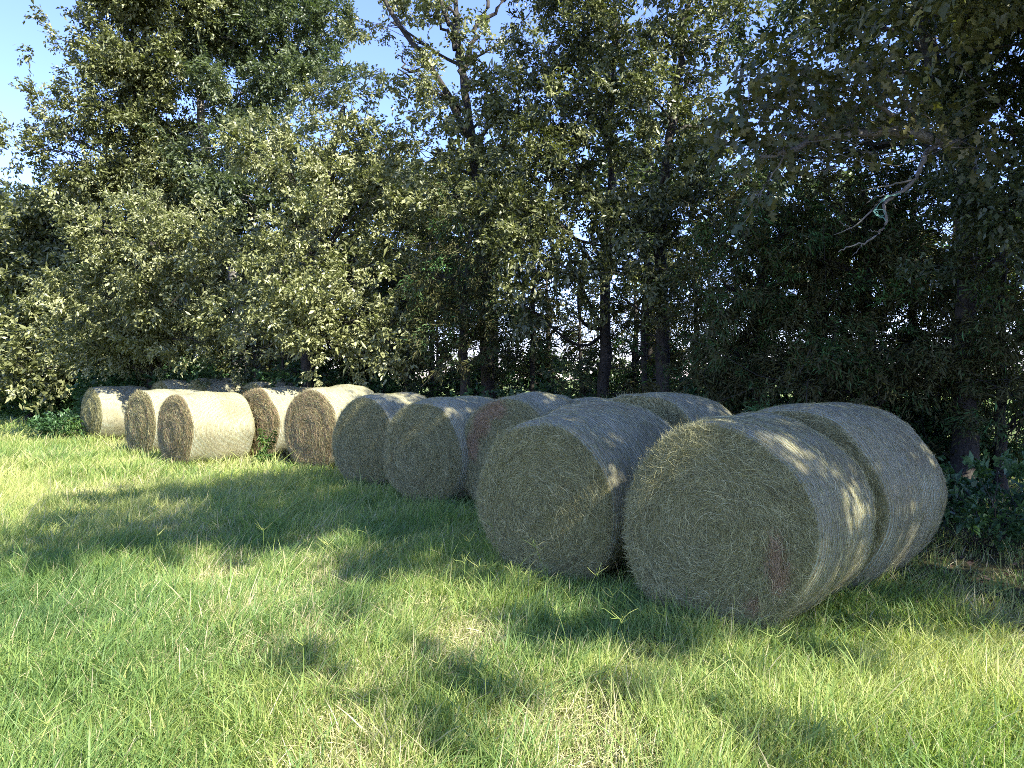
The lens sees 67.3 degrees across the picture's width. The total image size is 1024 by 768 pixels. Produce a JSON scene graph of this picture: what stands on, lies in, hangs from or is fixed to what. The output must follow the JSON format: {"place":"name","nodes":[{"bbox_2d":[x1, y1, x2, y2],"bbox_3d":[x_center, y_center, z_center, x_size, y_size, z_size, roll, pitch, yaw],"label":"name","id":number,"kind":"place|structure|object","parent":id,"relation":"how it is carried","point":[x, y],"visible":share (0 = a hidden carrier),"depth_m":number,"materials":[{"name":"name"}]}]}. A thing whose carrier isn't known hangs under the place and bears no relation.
{"place":"outdoors","nodes":[
{"label":"outdoors","id":0,"kind":"place"},
{"bbox_2d":[318,239,439,394],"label":"cedar tree","id":1,"kind":"object","parent":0,"point":[328,348],"visible":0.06,"depth_m":20.47,"materials":[{"name":"green plant"}]},
{"bbox_2d":[322,233,496,391],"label":"cedar tree","id":2,"kind":"object","parent":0,"point":[385,283],"visible":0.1,"depth_m":19.58,"materials":[{"name":"green plant"}]},
{"bbox_2d":[0,380,1023,767],"bbox_3d":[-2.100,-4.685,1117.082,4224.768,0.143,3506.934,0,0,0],"label":"ground","id":3,"kind":"structure","parent":0,"point":[994,562],"depth_m":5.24,"materials":[{"name":"green plant"}]},
{"bbox_2d":[0,181,24,373],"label":"oak tree","id":4,"kind":"object","parent":3,"relation":"on","point":[2,189],"visible":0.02,"depth_m":45.85,"materials":[{"name":"green plant"}]},
{"bbox_2d":[0,371,84,421],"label":"shrub","id":5,"kind":"object","parent":3,"relation":"on","point":[15,411],"visible":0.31,"depth_m":28.93,"materials":[{"name":"green plant"}]},
{"bbox_2d":[25,698,73,754],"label":"seed stalk","id":6,"kind":"object","parent":3,"relation":"on","point":[49,720],"visible":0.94,"depth_m":3.27,"materials":[{"name":"green plant"}]},
{"bbox_2d":[24,406,87,441],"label":"shrub","id":7,"kind":"object","parent":3,"relation":"on","point":[45,426],"visible":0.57,"depth_m":21.46,"materials":[{"name":"green plant"}]},
{"bbox_2d":[0,172,125,420],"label":"oak tree","id":8,"kind":"object","parent":3,"relation":"on","point":[29,244],"visible":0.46,"depth_m":27.73,"materials":[{"name":"green plant"}]},
{"bbox_2d":[65,418,83,440],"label":"weed","id":9,"kind":"object","parent":3,"relation":"on","point":[73,425],"visible":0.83,"depth_m":20.95,"materials":[{"name":"green plant"}]},
{"bbox_2d":[0,182,201,407],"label":"oak tree","id":10,"kind":"object","parent":3,"relation":"on","point":[110,223],"visible":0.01,"depth_m":32.28,"materials":[{"name":"green plant"}]},
{"bbox_2d":[80,385,148,439],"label":"hay bale","id":11,"kind":"object","parent":3,"relation":"on","point":[103,408],"visible":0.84,"depth_m":21.44,"materials":[{"name":"plant"}]},
{"bbox_2d":[0,0,249,381],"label":"oak tree","id":12,"kind":"object","parent":3,"relation":"on","point":[135,75],"visible":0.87,"depth_m":25.36,"materials":[{"name":"green plant"}]},
{"bbox_2d":[70,261,197,386],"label":"thin tree","id":13,"kind":"object","parent":3,"relation":"on","point":[80,267],"visible":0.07,"depth_m":24.35,"materials":[{"name":"green plant"}]},
{"bbox_2d":[138,577,155,627],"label":"seed stalk","id":14,"kind":"object","parent":3,"relation":"on","point":[141,596],"visible":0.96,"depth_m":5.14,"materials":[{"name":"green plant"}]},
{"bbox_2d":[66,355,228,413],"bbox_3d":[-11.732,0.205,25.012,4.840,3.006,5.030,0,0,0],"label":"shrub","id":15,"kind":"object","parent":3,"relation":"on","point":[81,388],"visible":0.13,"depth_m":23.64,"materials":[{"name":"green plant"}]},
{"bbox_2d":[10,181,293,389],"bbox_3d":[-10.215,-2.089,21.159,9.923,7.398,5.115,0,0,32],"label":"oak tree","id":16,"kind":"object","parent":3,"relation":"on","point":[147,335],"visible":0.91,"depth_m":20.49,"materials":[{"name":"green plant"}]},
{"bbox_2d":[123,389,197,453],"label":"hay bale","id":17,"kind":"object","parent":3,"relation":"on","point":[141,415],"visible":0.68,"depth_m":17.35,"materials":[{"name":"plant"}]},
{"bbox_2d":[151,379,191,389],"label":"hay bale","id":18,"kind":"object","parent":3,"relation":"on","point":[174,384],"visible":0.18,"depth_m":21.96,"materials":[{"name":"plant"}]},
{"bbox_2d":[156,391,254,466],"bbox_3d":[-6.380,0.947,15.995,1.649,1.635,1.512,0,0,41],"label":"hay bale","id":19,"kind":"object","parent":3,"relation":"on","point":[206,425],"visible":0.9,"depth_m":15.48,"materials":[{"name":"plant"}]},
{"bbox_2d":[141,351,272,389],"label":"shrub","id":20,"kind":"object","parent":3,"relation":"on","point":[207,372],"visible":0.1,"depth_m":22.86,"materials":[{"name":"green plant"}]},
{"bbox_2d":[206,550,218,606],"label":"seed stalk","id":21,"kind":"object","parent":3,"relation":"on","point":[207,560],"visible":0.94,"depth_m":5.63,"materials":[{"name":"green plant"}]},
{"bbox_2d":[187,377,243,392],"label":"hay bale","id":22,"kind":"object","parent":3,"relation":"on","point":[217,385],"visible":0.1,"depth_m":21.46,"materials":[{"name":"plant"}]},
{"bbox_2d":[122,160,337,380],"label":"oak tree","id":23,"kind":"object","parent":3,"relation":"on","point":[239,232],"visible":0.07,"depth_m":28.83,"materials":[{"name":"green plant"}]},
{"bbox_2d":[190,243,300,393],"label":"thin tree","id":24,"kind":"object","parent":3,"relation":"on","point":[207,383],"visible":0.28,"depth_m":21.22,"materials":[{"name":"green plant"}]},
{"bbox_2d":[136,0,391,372],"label":"oak tree","id":25,"kind":"object","parent":3,"relation":"on","point":[286,59],"visible":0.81,"depth_m":25.43,"materials":[{"name":"green plant"}]},
{"bbox_2d":[253,452,278,463],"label":"weed","id":26,"kind":"object","parent":3,"relation":"on","point":[269,457],"visible":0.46,"depth_m":14.86,"materials":[{"name":"green plant"}]},
{"bbox_2d":[256,428,278,462],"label":"weed","id":27,"kind":"object","parent":3,"relation":"on","point":[263,442],"visible":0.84,"depth_m":15.25,"materials":[{"name":"green plant"}]},
{"bbox_2d":[239,381,299,394],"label":"hay bale","id":28,"kind":"object","parent":3,"relation":"on","point":[253,385],"visible":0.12,"depth_m":19.68,"materials":[{"name":"plant"}]},
{"bbox_2d":[242,386,310,458],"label":"hay bale","id":29,"kind":"object","parent":3,"relation":"on","point":[268,407],"visible":0.47,"depth_m":16.21,"materials":[{"name":"plant"}]},
{"bbox_2d":[234,308,354,393],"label":"thin tree","id":30,"kind":"object","parent":3,"relation":"on","point":[282,362],"visible":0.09,"depth_m":20.24,"materials":[{"name":"green plant"}]},
{"bbox_2d":[287,630,307,737],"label":"seed stalk","id":31,"kind":"object","parent":3,"relation":"on","point":[303,672],"visible":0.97,"depth_m":3.81,"materials":[{"name":"green plant"}]},
{"bbox_2d":[243,355,384,390],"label":"shrub","id":32,"kind":"object","parent":3,"relation":"on","point":[288,377],"visible":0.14,"depth_m":20.05,"materials":[{"name":"green plant"}]},
{"bbox_2d":[318,538,332,597],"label":"seed stalk","id":33,"kind":"object","parent":3,"relation":"on","point":[324,542],"visible":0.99,"depth_m":6.05,"materials":[{"name":"green plant"}]},
{"bbox_2d":[185,61,467,390],"bbox_3d":[-3.942,-3.117,17.492,5.923,9.583,4.741,0,0,40],"label":"oak tree","id":34,"kind":"object","parent":3,"relation":"on","point":[299,316],"visible":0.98,"depth_m":16.90,"materials":[{"name":"green plant"}]},
{"bbox_2d":[282,384,374,469],"bbox_3d":[-3.419,0.827,14.902,1.710,1.673,1.459,0,0,36],"label":"hay bale","id":35,"kind":"object","parent":3,"relation":"on","point":[310,418],"visible":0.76,"depth_m":14.35,"materials":[{"name":"plant"}]},
{"bbox_2d":[217,125,453,386],"bbox_3d":[-5.431,-3.586,25.948,9.352,10.375,7.128,0,0,0],"label":"oak tree","id":36,"kind":"object","parent":3,"relation":"on","point":[343,247],"visible":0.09,"depth_m":25.08,"materials":[{"name":"green plant"}]},
{"bbox_2d":[278,258,402,386],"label":"thin tree","id":37,"kind":"object","parent":3,"relation":"on","point":[300,264],"visible":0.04,"depth_m":20.61,"materials":[{"name":"green plant"}]},
{"bbox_2d":[357,529,382,583],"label":"seed stalk","id":38,"kind":"object","parent":3,"relation":"on","point":[368,544],"visible":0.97,"depth_m":6.42,"materials":[{"name":"green plant"}]},
{"bbox_2d":[330,392,426,485],"bbox_3d":[-2.056,0.897,12.749,1.668,1.568,1.359,0,0,38],"label":"hay bale","id":39,"kind":"object","parent":3,"relation":"on","point":[358,440],"visible":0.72,"depth_m":12.24,"materials":[{"name":"plant"}]},
{"bbox_2d":[316,260,455,391],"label":"thin tree","id":40,"kind":"object","parent":3,"relation":"on","point":[335,364],"visible":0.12,"depth_m":20.18,"materials":[{"name":"green plant"}]},
{"bbox_2d":[362,371,432,396],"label":"shrub","id":41,"kind":"object","parent":3,"relation":"on","point":[392,386],"visible":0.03,"depth_m":18.75,"materials":[{"name":"green plant"}]},
{"bbox_2d":[335,223,462,393],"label":"thin tree","id":42,"kind":"object","parent":3,"relation":"on","point":[406,383],"visible":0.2,"depth_m":18.73,"materials":[{"name":"green plant"}]},
{"bbox_2d":[420,646,448,720],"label":"seed stalk","id":43,"kind":"object","parent":3,"relation":"on","point":[433,678],"visible":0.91,"depth_m":3.81,"materials":[{"name":"green plant"}]},
{"bbox_2d":[380,395,492,503],"bbox_3d":[-0.889,0.964,11.077,1.719,1.625,1.420,0,0,38],"label":"hay bale","id":44,"kind":"object","parent":3,"relation":"on","point":[426,444],"visible":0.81,"depth_m":10.49,"materials":[{"name":"plant"}]},
{"bbox_2d":[373,353,509,397],"bbox_3d":[-1.711,0.309,19.982,3.773,2.628,3.820,0,0,0],"label":"shrub","id":45,"kind":"object","parent":3,"relation":"on","point":[435,392],"visible":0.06,"depth_m":19.01,"materials":[{"name":"green plant"}]},
{"bbox_2d":[430,602,452,645],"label":"seed stalk","id":46,"kind":"object","parent":3,"relation":"on","point":[444,617],"visible":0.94,"depth_m":4.88,"materials":[{"name":"green plant"}]},
{"bbox_2d":[371,246,514,397],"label":"thin tree","id":47,"kind":"object","parent":3,"relation":"on","point":[376,276],"visible":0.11,"depth_m":18.83,"materials":[{"name":"green plant"}]},
{"bbox_2d":[337,0,575,398],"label":"oak tree","id":48,"kind":"object","parent":3,"relation":"on","point":[499,104],"visible":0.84,"depth_m":16.58,"materials":[{"name":"green plant"}]},
{"bbox_2d":[399,233,533,396],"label":"thin tree","id":49,"kind":"object","parent":3,"relation":"on","point":[408,357],"visible":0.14,"depth_m":17.05,"materials":[{"name":"green plant"}]},
{"bbox_2d":[450,385,495,399],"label":"shrub","id":50,"kind":"object","parent":3,"relation":"on","point":[469,390],"depth_m":14.66,"materials":[{"name":"green plant"}]},
{"bbox_2d":[470,561,485,614],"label":"seed stalk","id":51,"kind":"object","parent":3,"relation":"on","point":[476,576],"visible":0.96,"depth_m":5.67,"materials":[{"name":"green plant"}]},
{"bbox_2d":[390,129,573,365],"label":"oak tree","id":52,"kind":"object","parent":3,"relation":"on","point":[511,170],"visible":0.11,"depth_m":21.91,"materials":[{"name":"green plant"}]},
{"bbox_2d":[371,176,632,395],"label":"cedar tree","id":53,"kind":"object","parent":3,"relation":"on","point":[462,319],"visible":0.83,"depth_m":15.43,"materials":[{"name":"green plant"}]},
{"bbox_2d":[440,344,564,398],"bbox_3d":[-0.176,0.330,19.499,3.470,2.720,3.274,0,0,-20],"label":"shrub","id":54,"kind":"object","parent":3,"relation":"on","point":[474,384],"visible":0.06,"depth_m":18.53,"materials":[{"name":"green plant"}]},
{"bbox_2d":[1,527,1023,767],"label":"dry thatch","id":55,"kind":"object","parent":3,"relation":"on","point":[583,736],"visible":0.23,"depth_m":4.21,"materials":[{"name":"plant"}]},
{"bbox_2d":[463,391,575,504],"bbox_3d":[0.270,0.931,10.356,1.655,1.691,1.366,0,0,38],"label":"hay bale","id":56,"kind":"object","parent":3,"relation":"on","point":[486,422],"visible":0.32,"depth_m":10.02,"materials":[{"name":"plant"}]},
{"bbox_2d":[459,188,599,398],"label":"thin tree","id":57,"kind":"object","parent":3,"relation":"on","point":[532,363],"visible":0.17,"depth_m":17.36,"materials":[{"name":"green plant"}]},
{"bbox_2d":[471,244,597,394],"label":"cedar tree","id":58,"kind":"object","parent":3,"relation":"on","point":[501,375],"visible":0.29,"depth_m":18.09,"materials":[{"name":"green plant"}]},
{"bbox_2d":[526,538,551,594],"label":"seed stalk","id":59,"kind":"object","parent":3,"relation":"on","point":[539,557],"visible":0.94,"depth_m":6.10,"materials":[{"name":"green plant"}]},
{"bbox_2d":[86,439,1023,603],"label":"leaf litter","id":60,"kind":"object","parent":3,"relation":"on","point":[972,562],"visible":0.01,"depth_m":6.99,"materials":[{"name":"plant"}]},
{"bbox_2d":[494,355,623,398],"bbox_3d":[1.127,0.492,16.490,3.054,2.271,3.080,0,0,0],"label":"shrub","id":61,"kind":"object","parent":3,"relation":"on","point":[544,385],"visible":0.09,"depth_m":16.49,"materials":[{"name":"green plant"}]},
{"bbox_2d":[551,604,568,678],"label":"seed stalk","id":62,"kind":"object","parent":3,"relation":"on","point":[556,609],"visible":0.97,"depth_m":4.60,"materials":[{"name":"green plant"}]},
{"bbox_2d":[434,0,692,398],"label":"oak tree","id":63,"kind":"object","parent":3,"relation":"on","point":[559,144],"visible":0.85,"depth_m":14.34,"materials":[{"name":"green plant"}]},
{"bbox_2d":[483,197,652,398],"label":"thin tree","id":64,"kind":"object","parent":3,"relation":"on","point":[585,360],"visible":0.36,"depth_m":15.97,"materials":[{"name":"green plant"}]},
{"bbox_2d":[470,399,673,584],"bbox_3d":[0.651,0.989,7.238,1.683,1.660,1.525,0,4,40],"label":"hay bale","id":65,"kind":"object","parent":3,"relation":"on","point":[556,481],"visible":0.91,"depth_m":6.64,"materials":[{"name":"plant"}]},
{"bbox_2d":[573,396,612,402],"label":"hay bale","id":66,"kind":"object","parent":3,"relation":"on","point":[586,398],"visible":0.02,"depth_m":11.42,"materials":[{"name":"plant"}]},
{"bbox_2d":[582,563,607,617],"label":"seed stalk","id":67,"kind":"object","parent":3,"relation":"on","point":[591,583],"visible":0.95,"depth_m":5.57,"materials":[{"name":"green plant"}]},
{"bbox_2d":[601,586,620,631],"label":"seed stalk","id":68,"kind":"object","parent":3,"relation":"on","point":[610,603],"visible":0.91,"depth_m":5.25,"materials":[{"name":"green plant"}]},
{"bbox_2d":[571,361,655,396],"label":"shrub","id":69,"kind":"object","parent":3,"relation":"on","point":[612,383],"visible":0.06,"depth_m":16.99,"materials":[{"name":"green plant"}]},
{"bbox_2d":[602,608,635,692],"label":"seed stalk","id":70,"kind":"object","parent":3,"relation":"on","point":[616,633],"visible":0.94,"depth_m":4.21,"materials":[{"name":"green plant"}]},
{"bbox_2d":[554,275,703,392],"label":"cedar tree","id":71,"kind":"object","parent":3,"relation":"on","point":[615,345],"visible":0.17,"depth_m":17.13,"materials":[{"name":"green plant"}]},
{"bbox_2d":[569,255,699,383],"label":"thin tree","id":72,"kind":"object","parent":3,"relation":"on","point":[628,319],"visible":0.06,"depth_m":18.35,"materials":[{"name":"green plant"}]},
{"bbox_2d":[530,34,756,378],"bbox_3d":[3.484,-3.555,19.410,5.760,10.452,4.433,0,0,29],"label":"oak tree","id":73,"kind":"object","parent":3,"relation":"on","point":[639,172],"visible":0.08,"depth_m":19.10,"materials":[{"name":"green plant"}]},
{"bbox_2d":[550,228,751,398],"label":"thin tree","id":74,"kind":"object","parent":3,"relation":"on","point":[644,367],"visible":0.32,"depth_m":14.37,"materials":[{"name":"green plant"}]},
{"bbox_2d":[655,601,665,659],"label":"seed stalk","id":75,"kind":"object","parent":3,"relation":"on","point":[661,623],"visible":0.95,"depth_m":4.83,"materials":[{"name":"green plant"}]},
{"bbox_2d":[556,0,779,391],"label":"oak tree","id":76,"kind":"object","parent":3,"relation":"on","point":[677,48],"visible":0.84,"depth_m":13.55,"materials":[{"name":"green plant"}]},
{"bbox_2d":[606,391,731,428],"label":"hay bale","id":77,"kind":"object","parent":3,"relation":"on","point":[672,408],"visible":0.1,"depth_m":8.29,"materials":[{"name":"plant"}]},
{"bbox_2d":[332,351,1022,384],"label":"woods","id":78,"kind":"object","parent":3,"relation":"on","point":[566,375],"visible":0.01,"depth_m":257.85,"materials":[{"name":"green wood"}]},
{"bbox_2d":[635,237,754,392],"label":"thin tree","id":79,"kind":"object","parent":3,"relation":"on","point":[692,315],"visible":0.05,"depth_m":16.99,"materials":[{"name":"green plant"}]},
{"bbox_2d":[626,243,778,405],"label":"cedar tree","id":80,"kind":"object","parent":3,"relation":"on","point":[671,346],"visible":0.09,"depth_m":15.53,"materials":[{"name":"green plant"}]},
{"bbox_2d":[675,362,791,414],"bbox_3d":[3.804,0.611,13.973,2.545,2.089,2.708,0,0,0],"label":"shrub","id":81,"kind":"object","parent":3,"relation":"on","point":[701,395],"visible":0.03,"depth_m":13.66,"materials":[{"name":"green plant"}]},
{"bbox_2d":[618,411,877,631],"bbox_3d":[1.825,1.040,5.966,1.677,1.658,1.456,0,0,41],"label":"hay bale","id":82,"kind":"object","parent":3,"relation":"on","point":[763,515],"visible":0.95,"depth_m":5.40,"materials":[{"name":"plant"}]},
{"bbox_2d":[624,148,904,414],"bbox_3d":[3.756,-0.945,11.938,3.539,5.227,3.371,0,0,-24],"label":"cedar tree","id":83,"kind":"object","parent":3,"relation":"on","point":[758,299],"visible":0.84,"depth_m":11.54,"materials":[{"name":"green plant"}]},
{"bbox_2d":[702,375,843,412],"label":"shrub","id":84,"kind":"object","parent":3,"relation":"on","point":[777,403],"depth_m":13.91,"materials":[{"name":"green plant"}]},
{"bbox_2d":[754,621,794,730],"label":"seed stalk","id":85,"kind":"object","parent":3,"relation":"on","point":[776,658],"visible":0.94,"depth_m":3.93,"materials":[{"name":"green plant"}]},
{"bbox_2d":[703,142,955,431],"bbox_3d":[5.372,-0.999,13.162,4.228,5.318,3.568,0,0,0],"label":"thin tree","id":86,"kind":"object","parent":3,"relation":"on","point":[820,253],"visible":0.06,"depth_m":12.49,"materials":[{"name":"green plant"}]},
{"bbox_2d":[667,305,1020,428],"bbox_3d":[4.594,0.257,10.852,4.812,2.833,2.932,0,0,-18],"label":"bush","id":87,"kind":"object","parent":3,"relation":"on","point":[861,355],"visible":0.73,"depth_m":10.34,"materials":[{"name":"green plant"}]},
{"bbox_2d":[745,401,948,590],"bbox_3d":[2.837,0.961,6.968,1.639,1.688,1.727,0,0,-44],"label":"hay bale","id":88,"kind":"object","parent":3,"relation":"on","point":[894,457],"visible":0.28,"depth_m":6.30,"materials":[{"name":"plant"}]},
{"bbox_2d":[724,186,977,415],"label":"cedar tree","id":89,"kind":"object","parent":3,"relation":"on","point":[900,334],"visible":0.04,"depth_m":13.12,"materials":[{"name":"green plant"}]},
{"bbox_2d":[680,140,1022,383],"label":"oak tree","id":90,"kind":"object","parent":3,"relation":"on","point":[783,182],"visible":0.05,"depth_m":16.20,"materials":[{"name":"green plant"}]},
{"bbox_2d":[681,0,1023,505],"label":"oak tree","id":91,"kind":"object","parent":3,"relation":"on","point":[957,140],"visible":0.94,"depth_m":8.86,"materials":[{"name":"green plant"}]},
{"bbox_2d":[873,193,900,220],"bbox_3d":[3.818,-1.806,7.838,0.307,0.290,0.048,0,0,-9],"label":"twine","id":92,"kind":"object","parent":91,"relation":"attached to","point":[874,210],"visible":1,"depth_m":7.82,"materials":[{"name":"teal"}]},
{"bbox_2d":[778,387,951,450],"bbox_3d":[6.174,0.695,13.550,2.987,2.130,2.967,0,0,0],"label":"shrub","id":93,"kind":"object","parent":3,"relation":"on","point":[900,417],"visible":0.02,"depth_m":12.56,"materials":[{"name":"green plant"}]},
{"bbox_2d":[740,109,999,402],"bbox_3d":[5.450,-1.271,11.879,3.815,5.873,3.541,0,0,-26],"label":"cedar tree","id":94,"kind":"object","parent":3,"relation":"on","point":[872,254],"visible":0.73,"depth_m":11.45,"materials":[{"name":"green plant"}]},
{"bbox_2d":[738,0,1023,119],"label":"oak tree","id":95,"kind":"object","parent":3,"relation":"on","point":[965,19],"visible":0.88,"depth_m":8.35,"materials":[{"name":"green plant"}]},
{"bbox_2d":[788,158,1020,432],"bbox_3d":[6.532,-1.062,12.528,3.848,6.005,3.952,0,0,0],"label":"thin tree","id":96,"kind":"object","parent":3,"relation":"on","point":[912,322],"visible":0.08,"depth_m":12.43,"materials":[{"name":"green plant"}]},
{"bbox_2d":[823,185,1023,507],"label":"cedar tree","id":97,"kind":"object","parent":3,"relation":"on","point":[890,306],"visible":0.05,"depth_m":11.67,"materials":[{"name":"green plant"}]},
{"bbox_2d":[866,236,1023,502],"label":"cedar tree","id":98,"kind":"object","parent":3,"relation":"on","point":[989,349],"visible":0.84,"depth_m":10.00,"materials":[{"name":"green plant"}]},
{"bbox_2d":[897,397,994,484],"bbox_3d":[6.345,0.921,11.547,2.217,1.482,2.009,0,0,0],"label":"shrub","id":99,"kind":"object","parent":3,"relation":"on","point":[927,428],"visible":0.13,"depth_m":11.24,"materials":[{"name":"green plant"}]},
{"bbox_2d":[898,387,1023,486],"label":"shrub","id":100,"kind":"object","parent":3,"relation":"on","point":[937,427],"visible":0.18,"depth_m":11.70,"materials":[{"name":"green plant"}]},
{"bbox_2d":[934,448,1023,553],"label":"shrub","id":101,"kind":"object","parent":3,"relation":"on","point":[1014,527],"visible":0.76,"depth_m":7.44,"materials":[{"name":"green plant"}]},
{"bbox_2d":[944,451,1023,528],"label":"shrub","id":102,"kind":"object","parent":3,"relation":"on","point":[998,497],"visible":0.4,"depth_m":8.19,"materials":[{"name":"green plant"}]},
{"bbox_2d":[0,0,1023,379],"label":"sky","id":103,"kind":"structure","parent":0,"point":[12,12],"materials":[{"name":"blue"}]},
{"bbox_2d":[98,438,999,668],"bbox_3d":[-3.670,1.589,15.048,5.413,0.340,23.754,0,0,-39],"label":"loose hay","id":104,"kind":"object","parent":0,"point":[653,601],"visible":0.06,"depth_m":6.60,"materials":[{"name":"plant"}]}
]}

